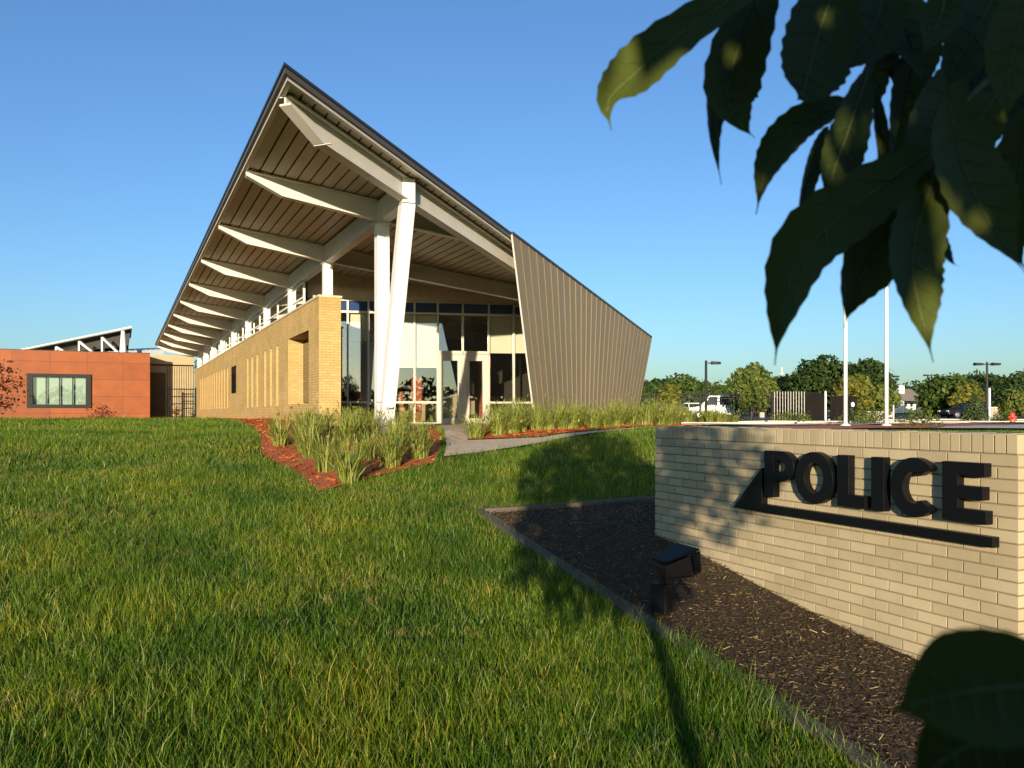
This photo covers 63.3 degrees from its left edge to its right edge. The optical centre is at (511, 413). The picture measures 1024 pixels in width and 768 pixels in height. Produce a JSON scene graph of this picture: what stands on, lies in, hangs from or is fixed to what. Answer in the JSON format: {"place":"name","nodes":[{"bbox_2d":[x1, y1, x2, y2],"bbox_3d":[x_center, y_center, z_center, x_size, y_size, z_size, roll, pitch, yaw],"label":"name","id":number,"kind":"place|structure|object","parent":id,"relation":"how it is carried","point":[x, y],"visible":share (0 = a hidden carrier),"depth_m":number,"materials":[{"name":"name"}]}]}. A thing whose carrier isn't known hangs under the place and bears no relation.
{"place":"outdoors","nodes":[
{"label":"outdoors","id":0,"kind":"place"},
{"bbox_2d":[481,397,533,433],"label":"ornamental grass","id":1,"kind":"object","parent":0,"point":[516,428],"depth_m":15.86,"materials":[{"name":"plant"}]},
{"bbox_2d":[0,411,1023,767],"bbox_3d":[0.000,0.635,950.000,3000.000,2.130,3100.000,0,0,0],"label":"ground","id":2,"kind":"structure","parent":0,"point":[484,617],"depth_m":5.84,"materials":[{"name":"plant"}]},
{"bbox_2d":[0,359,30,414],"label":"maroon tree","id":3,"kind":"object","parent":2,"relation":"on","point":[6,389],"visible":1,"depth_m":24.14,"materials":[{"name":"red plant"}]},
{"bbox_2d":[0,349,149,417],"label":"orange building","id":4,"kind":"structure","parent":2,"relation":"on","point":[67,384],"depth_m":52.28,"materials":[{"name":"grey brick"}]},
{"bbox_2d":[27,373,90,407],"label":"window","id":5,"kind":"structure","parent":4,"relation":"in","point":[46,390],"depth_m":51.93,"materials":[{"name":"clear glass"}]},
{"bbox_2d":[23,326,163,354],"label":"shed roof wing","id":6,"kind":"structure","parent":2,"relation":"on","point":[116,340],"depth_m":65.58,"materials":[{"name":"metal"}]},
{"bbox_2d":[86,403,120,417],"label":"maroon shrub","id":7,"kind":"object","parent":2,"relation":"on","point":[103,412],"visible":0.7,"depth_m":46.91,"materials":[{"name":"red plant"}]},
{"bbox_2d":[225,417,440,490],"bbox_3d":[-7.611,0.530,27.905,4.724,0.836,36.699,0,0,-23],"label":"red mulch","id":8,"kind":"object","parent":2,"relation":"on","point":[261,430],"visible":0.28,"depth_m":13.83,"materials":[{"name":"wood"}]},
{"bbox_2d":[256,404,304,445],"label":"ornamental grass","id":9,"kind":"object","parent":8,"relation":"on","point":[277,432],"depth_m":14.11,"materials":[{"name":"plant"}]},
{"bbox_2d":[274,413,327,452],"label":"ornamental grass","id":10,"kind":"object","parent":8,"relation":"on","point":[298,448],"depth_m":13.46,"materials":[{"name":"plant"}]},
{"bbox_2d":[277,403,331,433],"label":"ornamental grass","id":11,"kind":"object","parent":8,"relation":"on","point":[319,414],"depth_m":14.76,"materials":[{"name":"plant"}]},
{"bbox_2d":[288,401,326,427],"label":"ornamental grass","id":12,"kind":"object","parent":8,"relation":"on","point":[307,411],"depth_m":15.86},
{"bbox_2d":[285,414,333,443],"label":"ornamental grass","id":13,"kind":"object","parent":8,"relation":"on","point":[327,424],"depth_m":14.24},
{"bbox_2d":[289,411,331,458],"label":"ornamental grass","id":14,"kind":"object","parent":8,"relation":"on","point":[304,447],"depth_m":12.87,"materials":[{"name":"plant"}]},
{"bbox_2d":[298,423,344,471],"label":"ornamental grass","id":15,"kind":"object","parent":8,"relation":"on","point":[322,456],"depth_m":11.56,"materials":[{"name":"plant"}]},
{"bbox_2d":[305,403,340,428],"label":"ornamental grass","id":16,"kind":"object","parent":8,"relation":"on","point":[327,418],"depth_m":17.94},
{"bbox_2d":[322,407,365,446],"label":"ornamental grass","id":17,"kind":"object","parent":8,"relation":"on","point":[345,431],"depth_m":14.11,"materials":[{"name":"plant"}]},
{"bbox_2d":[322,401,370,428],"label":"ornamental grass","id":18,"kind":"object","parent":8,"relation":"on","point":[346,415],"depth_m":16.46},
{"bbox_2d":[316,428,381,483],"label":"ornamental grass","id":19,"kind":"object","parent":8,"relation":"on","point":[349,467],"depth_m":10.64,"materials":[{"name":"plant"}]},
{"bbox_2d":[332,402,380,439],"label":"ornamental grass","id":20,"kind":"object","parent":8,"relation":"on","point":[355,420],"depth_m":15.09,"materials":[{"name":"plant"}]},
{"bbox_2d":[343,422,389,459],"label":"ornamental grass","id":21,"kind":"object","parent":8,"relation":"on","point":[370,450],"depth_m":12.63,"materials":[{"name":"plant"}]},
{"bbox_2d":[350,401,396,438],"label":"ornamental grass","id":22,"kind":"object","parent":8,"relation":"on","point":[377,425],"depth_m":15.29,"materials":[{"name":"plant"}]},
{"bbox_2d":[356,413,423,467],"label":"ornamental grass","id":23,"kind":"object","parent":8,"relation":"on","point":[391,457],"depth_m":11.88,"materials":[{"name":"plant"}]},
{"bbox_2d":[376,401,417,446],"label":"ornamental grass","id":24,"kind":"object","parent":8,"relation":"on","point":[396,421],"depth_m":13.83,"materials":[{"name":"plant"}]},
{"bbox_2d":[394,400,419,427],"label":"ornamental grass","id":25,"kind":"object","parent":8,"relation":"on","point":[401,416],"depth_m":16.81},
{"bbox_2d":[388,407,450,458],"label":"ornamental grass","id":26,"kind":"object","parent":8,"relation":"on","point":[418,450],"depth_m":12.63,"materials":[{"name":"plant"}]},
{"bbox_2d":[150,62,651,433],"bbox_3d":[-7.541,-1.843,39.433,17.027,5.886,54.371,0,0,-26],"label":"police station","id":27,"kind":"object","parent":2,"relation":"on","point":[344,256],"visible":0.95,"depth_m":22.74,"materials":[{"name":"brick"}]},
{"bbox_2d":[150,372,164,417],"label":"service door","id":28,"kind":"structure","parent":27,"relation":"in","point":[157,380],"depth_m":56.41,"materials":[{"name":"metal"}]},
{"bbox_2d":[168,387,195,417],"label":"picket gate","id":29,"kind":"structure","parent":27,"relation":"attached to","point":[180,396],"depth_m":55.67,"materials":[{"name":"metal"}]},
{"bbox_2d":[213,343,219,357],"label":"clerestory window","id":30,"kind":"structure","parent":27,"relation":"in","point":[216,349],"depth_m":46.71,"materials":[{"name":"glass"}]},
{"bbox_2d":[222,335,230,351],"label":"clerestory window","id":31,"kind":"structure","parent":27,"relation":"in","point":[227,341],"depth_m":41.89,"materials":[{"name":"glass"}]},
{"bbox_2d":[234,325,244,344],"bbox_3d":[-12.137,-3.425,37.135,0.060,0.826,4.720,0,0,-25],"label":"clerestory window","id":32,"kind":"structure","parent":27,"relation":"in","point":[239,335],"depth_m":37.49,"materials":[{"name":"glass"}]},
{"bbox_2d":[248,311,262,335],"bbox_3d":[-10.028,-3.425,32.635,0.060,0.826,4.720,0,0,-25],"label":"clerestory window","id":33,"kind":"structure","parent":27,"relation":"in","point":[255,324],"depth_m":32.71,"materials":[{"name":"glass"}]},
{"bbox_2d":[267,281,304,324],"bbox_3d":[-7.478,-3.425,27.195,0.060,0.826,6.795,0,0,-25],"label":"clerestory window","id":34,"kind":"structure","parent":27,"relation":"in","point":[278,309],"depth_m":26.88,"materials":[{"name":"glass"}]},
{"bbox_2d":[443,394,456,417],"bbox_3d":[-1.920,-0.230,25.696,0.435,0.750,0.042,0,0,-11],"label":"glass door","id":35,"kind":"structure","parent":27,"relation":"in","point":[449,400],"depth_m":25.67,"materials":[{"name":"beige"}]},
{"bbox_2d":[438,351,462,422],"bbox_3d":[-1.899,-0.803,25.628,0.757,2.256,0.224,0,0,-11],"label":"door","id":36,"kind":"structure","parent":27,"relation":"in","point":[443,355],"depth_m":25.59,"materials":[{"name":"white metal"}]},
{"bbox_2d":[463,351,488,422],"bbox_3d":[-1.117,-0.803,25.784,0.798,2.256,0.224,0,0,-11],"label":"door","id":37,"kind":"structure","parent":27,"relation":"in","point":[469,356],"depth_m":25.73,"materials":[{"name":"white metal"}]},
{"bbox_2d":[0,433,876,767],"bbox_3d":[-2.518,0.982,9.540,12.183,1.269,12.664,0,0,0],"label":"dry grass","id":38,"kind":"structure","parent":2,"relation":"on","point":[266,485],"depth_m":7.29,"materials":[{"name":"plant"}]},
{"bbox_2d":[483,496,656,512],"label":"kerb","id":39,"kind":"structure","parent":2,"relation":"on","point":[559,505],"depth_m":9.19,"materials":[{"name":"concrete"}]},
{"bbox_2d":[469,423,702,438],"bbox_3d":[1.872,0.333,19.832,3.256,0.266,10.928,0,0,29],"label":"red mulch","id":40,"kind":"object","parent":2,"relation":"on","point":[582,428],"visible":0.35,"depth_m":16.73,"materials":[{"name":"wood"}]},
{"bbox_2d":[451,405,501,438],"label":"ornamental grass","id":41,"kind":"object","parent":40,"relation":"on","point":[474,429],"depth_m":15.13,"materials":[{"name":"plant"}]},
{"bbox_2d":[475,398,522,435],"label":"ornamental grass","id":42,"kind":"object","parent":40,"relation":"on","point":[498,429],"depth_m":15.53,"materials":[{"name":"plant"}]},
{"bbox_2d":[477,397,522,423],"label":"ornamental grass","id":43,"kind":"object","parent":40,"relation":"on","point":[493,412],"depth_m":16.51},
{"bbox_2d":[501,394,536,431],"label":"ornamental grass","id":44,"kind":"object","parent":40,"relation":"on","point":[524,428],"depth_m":16.30,"materials":[{"name":"plant"}]},
{"bbox_2d":[530,401,571,429],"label":"ornamental grass","id":45,"kind":"object","parent":40,"relation":"on","point":[550,424],"depth_m":16.91,"materials":[{"name":"plant"}]},
{"bbox_2d":[544,395,580,429],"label":"ornamental grass","id":46,"kind":"object","parent":40,"relation":"on","point":[564,424],"depth_m":17.38,"materials":[{"name":"plant"}]},
{"bbox_2d":[562,395,593,425],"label":"ornamental grass","id":47,"kind":"object","parent":40,"relation":"on","point":[583,422],"depth_m":19.51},
{"bbox_2d":[582,406,612,427],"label":"ornamental grass","id":48,"kind":"object","parent":40,"relation":"on","point":[595,421],"depth_m":18.05,"materials":[{"name":"plant"}]},
{"bbox_2d":[583,400,624,426],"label":"ornamental grass","id":49,"kind":"object","parent":40,"relation":"on","point":[606,423],"depth_m":18.42,"materials":[{"name":"plant"}]},
{"bbox_2d":[599,399,632,424],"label":"ornamental grass","id":50,"kind":"object","parent":40,"relation":"on","point":[624,421],"depth_m":19.21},
{"bbox_2d":[599,398,634,426],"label":"ornamental grass","id":51,"kind":"object","parent":40,"relation":"on","point":[619,421],"depth_m":18.72,"materials":[{"name":"plant"}]},
{"bbox_2d":[640,377,677,407],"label":"tree","id":52,"kind":"object","parent":2,"relation":"on","point":[653,385],"visible":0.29,"depth_m":70.88,"materials":[{"name":"green plant"}]},
{"bbox_2d":[656,383,682,405],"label":"bush","id":53,"kind":"object","parent":2,"relation":"on","point":[669,392],"visible":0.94,"depth_m":44.71,"materials":[{"name":"green plant"}]},
{"bbox_2d":[476,509,894,767],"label":"kerb","id":54,"kind":"structure","parent":2,"relation":"on","point":[853,749],"depth_m":4.91,"materials":[{"name":"concrete"}]},
{"bbox_2d":[675,403,700,421],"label":"ornamental grass","id":55,"kind":"object","parent":2,"relation":"on","point":[687,420],"depth_m":40.77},
{"bbox_2d":[668,373,717,402],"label":"tree","id":56,"kind":"object","parent":2,"relation":"on","point":[693,385],"visible":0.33,"depth_m":78.20,"materials":[{"name":"green plant"}]},
{"bbox_2d":[492,499,922,767],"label":"bark mulch","id":57,"kind":"object","parent":2,"relation":"on","point":[740,617],"visible":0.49,"depth_m":5.50,"materials":[{"name":"wood"}]},
{"bbox_2d":[651,543,700,616],"bbox_3d":[1.105,1.187,5.716,0.275,0.538,0.292,0,0,-22],"label":"floodlight","id":58,"kind":"object","parent":57,"relation":"on","point":[675,560],"visible":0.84,"depth_m":5.66,"materials":[{"name":"metal"}]},
{"bbox_2d":[701,404,721,421],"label":"ornamental grass","id":59,"kind":"object","parent":2,"relation":"on","point":[709,416],"depth_m":40.93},
{"bbox_2d":[710,385,727,394],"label":"tree","id":60,"kind":"object","parent":2,"relation":"on","point":[721,389],"visible":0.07,"depth_m":90.78,"materials":[{"name":"green plant"}]},
{"bbox_2d":[712,406,727,421],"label":"ornamental grass","id":61,"kind":"object","parent":2,"relation":"on","point":[720,418],"depth_m":41.47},
{"bbox_2d":[739,385,764,420],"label":"sapling","id":62,"kind":"object","parent":2,"relation":"on","point":[753,396],"visible":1,"depth_m":46.75,"materials":[{"name":"green plant"}]},
{"bbox_2d":[724,361,780,418],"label":"tree","id":63,"kind":"object","parent":2,"relation":"on","point":[756,375],"visible":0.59,"depth_m":65.25,"materials":[{"name":"green plant"}]},
{"bbox_2d":[763,370,802,412],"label":"tree","id":64,"kind":"object","parent":2,"relation":"on","point":[781,380],"visible":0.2,"depth_m":93.20,"materials":[{"name":"green plant"}]},
{"bbox_2d":[596,0,1023,767],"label":"leafy tree","id":65,"kind":"object","parent":2,"relation":"on","point":[882,222],"visible":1,"depth_m":0.58,"materials":[{"name":"green plant"}]},
{"bbox_2d":[782,354,842,411],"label":"tree","id":66,"kind":"object","parent":2,"relation":"on","point":[821,374],"visible":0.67,"depth_m":82.36,"materials":[{"name":"green plant"}]},
{"bbox_2d":[652,372,975,408],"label":"trees","id":67,"kind":"object","parent":2,"relation":"on","point":[916,387],"visible":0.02,"depth_m":186.49,"materials":[{"name":"green plant"}]},
{"bbox_2d":[824,391,826,421],"bbox_3d":[15.108,-0.247,40.000,0.100,1.675,0.095,0,0,0],"label":"post","id":68,"kind":"object","parent":2,"relation":"on","point":[825,406],"visible":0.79,"depth_m":39.97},
{"bbox_2d":[681,421,975,423],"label":"kerb","id":69,"kind":"structure","parent":2,"relation":"on","point":[806,422],"depth_m":37.81,"materials":[{"name":"concrete"}]},
{"bbox_2d":[655,426,1023,658],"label":"brick sign","id":70,"kind":"object","parent":2,"relation":"on","point":[908,543],"visible":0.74,"depth_m":5.30,"materials":[{"name":"brick"}]},
{"bbox_2d":[831,373,879,412],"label":"tree","id":71,"kind":"object","parent":2,"relation":"on","point":[862,388],"visible":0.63,"depth_m":63.12,"materials":[{"name":"green plant"}]},
{"bbox_2d":[834,408,879,424],"bbox_3d":[14.931,0.266,35.866,1.752,1.040,2.111,0,0,0],"label":"shrub","id":72,"kind":"object","parent":2,"relation":"on","point":[856,416],"visible":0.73,"depth_m":35.84,"materials":[{"name":"green plant"}]},
{"bbox_2d":[698,415,1023,420],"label":"parking lot","id":73,"kind":"structure","parent":2,"relation":"on","point":[895,416],"depth_m":77.80,"materials":[{"name":"asphalt"}]},
{"bbox_2d":[641,392,773,420],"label":"picket fence","id":74,"kind":"object","parent":73,"relation":"on","point":[736,398],"visible":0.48,"depth_m":51.98,"materials":[{"name":"metal"}]},
{"bbox_2d":[702,360,720,415],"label":"street lamp","id":75,"kind":"object","parent":73,"relation":"on","point":[713,362],"visible":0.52,"depth_m":57.92,"materials":[{"name":"metal"}]},
{"bbox_2d":[689,395,747,416],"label":"pickup truck","id":76,"kind":"object","parent":73,"relation":"on","point":[722,403],"visible":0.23,"depth_m":69.10,"materials":[{"name":"white paint"}]},
{"bbox_2d":[773,391,804,420],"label":"picket fence","id":77,"kind":"object","parent":73,"relation":"on","point":[789,397],"visible":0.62,"depth_m":51.98,"materials":[{"name":"metal"}]},
{"bbox_2d":[805,393,823,420],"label":"fence screen","id":78,"kind":"object","parent":73,"relation":"on","point":[814,404],"visible":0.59,"depth_m":51.98,"materials":[{"name":"black paint"}]},
{"bbox_2d":[830,396,856,420],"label":"fence screen","id":79,"kind":"object","parent":73,"relation":"on","point":[836,404],"visible":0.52,"depth_m":51.98,"materials":[{"name":"black paint"}]},
{"bbox_2d":[937,403,985,417],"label":"parked car","id":80,"kind":"object","parent":73,"relation":"on","point":[955,410],"visible":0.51,"depth_m":81.18,"materials":[{"name":"blue paint"}]},
{"bbox_2d":[973,362,1000,418],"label":"street lamp","id":81,"kind":"object","parent":73,"relation":"on","point":[986,364],"visible":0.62,"depth_m":65.92,"materials":[{"name":"metal"}]},
{"bbox_2d":[988,388,990,419],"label":"post","id":82,"kind":"object","parent":73,"relation":"on","point":[989,400],"visible":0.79,"depth_m":54.94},
{"bbox_2d":[837,357,899,390],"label":"tree","id":83,"kind":"object","parent":2,"relation":"on","point":[871,368],"visible":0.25,"depth_m":78.61,"materials":[{"name":"green plant"}]},
{"bbox_2d":[852,407,890,422],"bbox_3d":[16.984,0.229,38.974,1.678,1.088,1.682,0,0,-20],"label":"shrub","id":84,"kind":"object","parent":2,"relation":"on","point":[876,417],"visible":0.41,"depth_m":38.77,"materials":[{"name":"green plant"}]},
{"bbox_2d":[729,420,1023,422],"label":"kerb","id":85,"kind":"structure","parent":2,"relation":"on","point":[878,421],"depth_m":43.79,"materials":[{"name":"concrete"}]},
{"bbox_2d":[867,383,901,414],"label":"tree","id":86,"kind":"object","parent":2,"relation":"on","point":[894,398],"visible":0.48,"depth_m":65.13,"materials":[{"name":"green plant"}]},
{"bbox_2d":[767,423,1023,428],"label":"mulch bed","id":87,"kind":"object","parent":2,"relation":"on","point":[863,426],"visible":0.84,"depth_m":28.81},
{"bbox_2d":[840,313,850,425],"bbox_3d":[12.456,-3.848,31.000,0.400,8.880,0.400,0,0,0],"label":"flagpole","id":88,"kind":"object","parent":87,"relation":"on","point":[845,382],"visible":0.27,"depth_m":30.95,"materials":[{"name":"metal"}]},
{"bbox_2d":[881,287,890,425],"bbox_3d":[14.213,-3.845,31.500,0.400,8.880,0.400,0,0,0],"label":"flagpole","id":89,"kind":"object","parent":87,"relation":"on","point":[886,382],"visible":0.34,"depth_m":31.45,"materials":[{"name":"metal"}]},
{"bbox_2d":[892,405,944,425],"bbox_3d":[15.157,0.185,30.859,1.898,1.189,2.364,0,0,0],"label":"shrub","id":90,"kind":"object","parent":87,"relation":"on","point":[911,420],"visible":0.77,"depth_m":30.86,"materials":[{"name":"green plant"}]},
{"bbox_2d":[891,385,921,412],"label":"house","id":91,"kind":"structure","parent":2,"relation":"on","point":[907,395],"depth_m":137.60,"materials":[{"name":"white paint"}]},
{"bbox_2d":[913,372,981,417],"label":"tree","id":92,"kind":"object","parent":2,"relation":"on","point":[938,390],"visible":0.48,"depth_m":86.82,"materials":[{"name":"green plant"}]},
{"bbox_2d":[945,383,985,406],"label":"tree","id":93,"kind":"object","parent":2,"relation":"on","point":[962,394],"visible":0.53,"depth_m":83.30,"materials":[{"name":"green plant"}]},
{"bbox_2d":[965,369,1000,391],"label":"tree","id":94,"kind":"object","parent":2,"relation":"on","point":[980,378],"visible":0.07,"depth_m":106.54,"materials":[{"name":"green plant"}]},
{"bbox_2d":[991,411,1008,420],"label":"shrub","id":95,"kind":"object","parent":2,"relation":"on","point":[1004,414],"visible":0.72,"depth_m":49.84,"materials":[{"name":"green plant"}]},
{"bbox_2d":[982,373,1023,415],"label":"tree","id":96,"kind":"object","parent":2,"relation":"on","point":[1002,383],"visible":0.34,"depth_m":94.71,"materials":[{"name":"green plant"}]},
{"bbox_2d":[995,388,1023,419],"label":"tree","id":97,"kind":"object","parent":2,"relation":"on","point":[1010,400],"visible":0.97,"depth_m":55.44,"materials":[{"name":"green plant"}]},
{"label":"mulch bed","id":98,"kind":"structure","parent":2,"relation":"on","visible":0},
{"bbox_2d":[770,408,799,420],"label":"shrub","id":99,"kind":"object","parent":98,"relation":"on","point":[784,415],"visible":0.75,"depth_m":44.77,"materials":[{"name":"green plant"}]},
{"bbox_2d":[787,411,810,420],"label":"shrub","id":100,"kind":"object","parent":98,"relation":"on","point":[802,417],"visible":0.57,"depth_m":45.82,"materials":[{"name":"green plant"}]},
{"bbox_2d":[960,389,992,420],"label":"conifer","id":101,"kind":"object","parent":98,"relation":"on","point":[973,407],"visible":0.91,"depth_m":46.82,"materials":[{"name":"green plant"}]},
{"bbox_2d":[0,0,1023,409],"label":"sky","id":102,"kind":"structure","parent":0,"point":[126,126],"materials":[{"name":"blue"}]},
{"bbox_2d":[395,423,652,455],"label":"path","id":103,"kind":"structure","parent":0,"point":[460,443],"depth_m":14.78,"materials":[{"name":"concrete"}]},
{"bbox_2d":[523,397,555,430],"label":"ornamental grass","id":104,"kind":"object","parent":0,"point":[538,423],"depth_m":16.66,"materials":[{"name":"plant"}]},
{"bbox_2d":[559,399,591,428],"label":"ornamental grass","id":105,"kind":"object","parent":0,"point":[573,423],"depth_m":17.73,"materials":[{"name":"plant"}]},
{"bbox_2d":[592,395,627,414],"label":"ornamental grass","id":106,"kind":"object","parent":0,"point":[609,405],"depth_m":20.74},
{"bbox_2d":[621,403,644,426],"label":"ornamental grass","id":107,"kind":"object","parent":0,"point":[633,419],"depth_m":19.59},
{"bbox_2d":[628,395,665,426],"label":"ornamental grass","id":108,"kind":"object","parent":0,"point":[645,417],"depth_m":19.82,"materials":[{"name":"plant"}]},
{"bbox_2d":[649,405,678,424],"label":"ornamental grass","id":109,"kind":"object","parent":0,"point":[662,420],"depth_m":20.61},
{"bbox_2d":[648,395,684,424],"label":"ornamental grass","id":110,"kind":"object","parent":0,"point":[669,412],"depth_m":20.94,"materials":[{"name":"plant"}]},
{"bbox_2d":[684,422,1002,424],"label":"sidewalk","id":111,"kind":"structure","parent":0,"point":[835,423],"depth_m":35.37,"materials":[{"name":"concrete"}]},
{"bbox_2d":[936,425,1023,427],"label":"sidewalk","id":112,"kind":"structure","parent":0,"point":[998,426],"depth_m":27.42,"materials":[{"name":"concrete"}]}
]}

